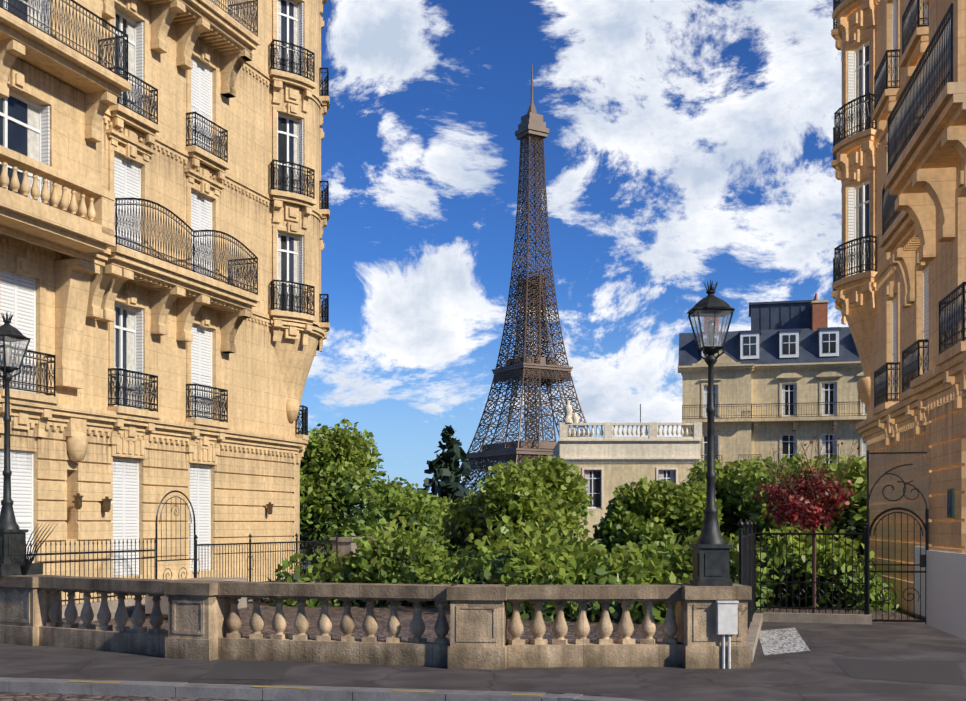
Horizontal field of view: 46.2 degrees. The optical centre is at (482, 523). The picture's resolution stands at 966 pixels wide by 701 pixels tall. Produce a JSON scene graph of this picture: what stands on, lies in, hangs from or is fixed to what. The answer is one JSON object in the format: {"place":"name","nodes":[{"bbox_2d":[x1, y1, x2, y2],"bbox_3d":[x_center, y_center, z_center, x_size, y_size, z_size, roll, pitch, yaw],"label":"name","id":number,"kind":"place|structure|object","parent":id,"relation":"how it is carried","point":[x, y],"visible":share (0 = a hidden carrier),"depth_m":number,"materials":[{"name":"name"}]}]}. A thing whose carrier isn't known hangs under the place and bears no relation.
{"place":"outdoors","nodes":[
{"label":"outdoors","id":0,"kind":"place"},
{"bbox_2d":[0,0,329,604],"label":"building","id":1,"kind":"structure","parent":0,"point":[164,214],"depth_m":27.16,"materials":[{"name":"stone"}]},
{"bbox_2d":[300,532,477,567],"bbox_3d":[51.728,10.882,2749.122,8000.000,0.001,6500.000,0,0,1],"label":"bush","id":2,"kind":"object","parent":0,"point":[313,551],"depth_m":333.92,"materials":[{"name":"green plant"}]},
{"bbox_2d":[260,514,483,607],"bbox_3d":[-2.310,5.336,27.208,6.054,11.122,5.545,0,0,1],"label":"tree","id":3,"kind":"object","parent":2,"relation":"on","point":[394,559],"visible":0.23,"depth_m":25.89,"materials":[{"name":"green plant"}]},
{"bbox_2d":[299,418,449,573],"bbox_3d":[-4.992,3.606,39.219,7.644,14.558,6.286,0,0,1],"label":"chestnut tree","id":4,"kind":"object","parent":2,"relation":"on","point":[335,472],"visible":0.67,"depth_m":38.20,"materials":[{"name":"green plant"}]},
{"bbox_2d":[365,481,463,571],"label":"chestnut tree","id":5,"kind":"object","parent":2,"relation":"on","point":[443,504],"visible":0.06,"depth_m":43.85,"materials":[{"name":"green plant"}]},
{"bbox_2d":[419,425,481,558],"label":"conifer tree","id":6,"kind":"object","parent":2,"relation":"on","point":[445,469],"visible":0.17,"depth_m":49.28,"materials":[{"name":"green plant"}]},
{"bbox_2d":[79,570,924,623],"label":"retaining walls","id":7,"kind":"structure","parent":2,"relation":"on","point":[248,600],"depth_m":22.92,"materials":[{"name":"beige stone"}]},
{"bbox_2d":[458,135,590,498],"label":"tower","id":8,"kind":"structure","parent":2,"relation":"on","point":[563,376],"depth_m":763.04,"materials":[{"name":"metal"}]},
{"bbox_2d":[441,453,609,582],"bbox_3d":[1.436,4.334,35.676,5.263,13.108,5.094,0,0,37],"label":"chestnut tree","id":9,"kind":"object","parent":2,"relation":"on","point":[552,492],"visible":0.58,"depth_m":34.40,"materials":[{"name":"green plant"}]},
{"bbox_2d":[460,64,591,488],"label":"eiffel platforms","id":10,"kind":"object","parent":2,"relation":"on","point":[532,123],"visible":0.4,"depth_m":760.66,"materials":[{"name":"metal"}]},
{"bbox_2d":[449,515,683,621],"bbox_3d":[1.984,5.359,23.704,5.720,11.094,4.551,0,0,1],"label":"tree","id":11,"kind":"object","parent":2,"relation":"on","point":[517,566],"visible":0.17,"depth_m":23.39,"materials":[{"name":"green plant"}]},
{"bbox_2d":[592,476,724,557],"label":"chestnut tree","id":12,"kind":"object","parent":2,"relation":"on","point":[675,509],"visible":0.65,"depth_m":35.89,"materials":[{"name":"green plant"}]},
{"bbox_2d":[564,530,778,623],"bbox_3d":[3.912,5.493,23.509,4.251,10.830,5.806,0,0,34],"label":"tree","id":13,"kind":"object","parent":2,"relation":"on","point":[677,558],"visible":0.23,"depth_m":22.74,"materials":[{"name":"green plant"}]},
{"bbox_2d":[676,456,804,561],"bbox_3d":[9.385,4.321,38.787,5.642,13.146,5.133,0,0,-25],"label":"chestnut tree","id":14,"kind":"object","parent":2,"relation":"on","point":[732,483],"visible":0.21,"depth_m":37.71,"materials":[{"name":"green plant"}]},
{"bbox_2d":[678,293,865,524],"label":"apartment building","id":15,"kind":"structure","parent":2,"relation":"on","point":[783,370],"depth_m":75.99,"materials":[{"name":"beige stone"}]},
{"bbox_2d":[734,453,866,565],"bbox_3d":[9.672,4.466,30.226,5.766,12.843,5.443,0,0,1],"label":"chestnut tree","id":16,"kind":"object","parent":2,"relation":"on","point":[853,519],"visible":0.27,"depth_m":29.95,"materials":[{"name":"green plant"}]},
{"bbox_2d":[754,422,864,612],"bbox_3d":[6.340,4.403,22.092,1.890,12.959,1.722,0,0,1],"label":"red maple shrub","id":17,"kind":"object","parent":2,"relation":"on","point":[795,511],"visible":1,"depth_m":22.03,"materials":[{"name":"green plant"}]},
{"bbox_2d":[756,521,900,610],"bbox_3d":[7.134,5.357,26.271,5.086,11.082,4.915,0,0,1],"label":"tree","id":18,"kind":"object","parent":2,"relation":"on","point":[839,569],"visible":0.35,"depth_m":25.18,"materials":[{"name":"green plant"}]},
{"bbox_2d":[0,599,924,700],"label":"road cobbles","id":19,"kind":"object","parent":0,"point":[405,612],"depth_m":20.91,"materials":[{"name":"grey stone"}]},
{"bbox_2d":[0,677,643,700],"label":"kerb","id":20,"kind":"structure","parent":19,"relation":"on","point":[168,689],"depth_m":12.11,"materials":[{"name":"stone"}]},
{"bbox_2d":[67,680,542,695],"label":"kerb paint marks","id":21,"kind":"object","parent":20,"relation":"on","point":[304,687],"visible":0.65,"depth_m":12.13},
{"bbox_2d":[0,568,965,700],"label":"pavement","id":22,"kind":"structure","parent":0,"point":[816,672],"depth_m":13.31,"materials":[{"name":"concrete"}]},
{"bbox_2d":[62,537,379,617],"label":"low wall","id":23,"kind":"structure","parent":22,"relation":"on","point":[347,544],"depth_m":23.11,"materials":[{"name":"stone"}]},
{"bbox_2d":[24,490,339,604],"bbox_3d":[-6.510,0.407,24.386,2.690,2.270,15.691,0,0,8],"label":"railing","id":24,"kind":"object","parent":23,"relation":"on","point":[28,562],"visible":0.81,"depth_m":24.15,"materials":[{"name":"metal"}]},
{"bbox_2d":[0,575,751,669],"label":"balustrade","id":25,"kind":"object","parent":22,"relation":"on","point":[204,620],"visible":1,"depth_m":14.20,"materials":[{"name":"stone"}]},
{"bbox_2d":[0,313,42,575],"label":"street lamp","id":26,"kind":"object","parent":25,"relation":"on","point":[12,546],"visible":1,"depth_m":16.99,"materials":[{"name":"metal"}]},
{"bbox_2d":[687,280,734,585],"bbox_3d":[2.845,-1.137,14.138,0.552,3.812,0.552,0,0,-3],"label":"street lamp","id":27,"kind":"object","parent":25,"relation":"on","point":[710,547],"visible":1,"depth_m":14.05,"materials":[{"name":"metal"}]},
{"bbox_2d":[201,658,965,684],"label":"pavement repair patches","id":28,"kind":"object","parent":22,"relation":"on","point":[933,672],"visible":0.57,"depth_m":13.56,"materials":[{"name":"grey asphalt"}]},
{"bbox_2d":[715,600,738,668],"bbox_3d":[2.964,1.350,13.756,0.260,0.825,0.115,0,0,-3],"label":"utility box","id":29,"kind":"object","parent":22,"relation":"on","point":[726,616],"visible":1,"depth_m":13.72,"materials":[{"name":"paint"}]},
{"bbox_2d":[759,628,809,654],"bbox_3d":[4.515,1.758,17.129,0.639,0.001,4.269,0,0,12],"label":"paving patch","id":30,"kind":"object","parent":22,"relation":"on","point":[771,648],"visible":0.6,"depth_m":16.74,"materials":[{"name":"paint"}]},
{"bbox_2d":[748,611,871,661],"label":"railing kerb","id":31,"kind":"structure","parent":22,"relation":"on","point":[758,619],"depth_m":19.96,"materials":[{"name":"stone"}]},
{"bbox_2d":[737,450,928,628],"bbox_3d":[4.435,0.237,17.965,2.839,3.050,7.074,0,0,40],"label":"iron fence","id":32,"kind":"object","parent":22,"relation":"on","point":[747,560],"visible":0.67,"depth_m":19.90,"materials":[{"name":"metal"}]},
{"bbox_2d":[870,453,928,509],"bbox_3d":[7.303,-0.738,19.836,0.980,1.000,0.138,0,0,1],"label":"gate screen","id":33,"kind":"object","parent":32,"relation":"attached to","point":[901,481],"visible":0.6,"depth_m":19.84,"materials":[{"name":"grey metal"}]},
{"bbox_2d":[831,0,965,639],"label":"building","id":34,"kind":"structure","parent":22,"relation":"on","point":[898,165],"depth_m":22.65,"materials":[{"name":"stone"}]},
{"bbox_2d":[299,0,848,522],"label":"sky","id":35,"kind":"structure","parent":0,"point":[688,145],"materials":[{"name":"blue"}]},
{"bbox_2d":[553,401,701,546],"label":"building","id":36,"kind":"structure","parent":0,"point":[607,463],"depth_m":71.42,"materials":[{"name":"stone"}]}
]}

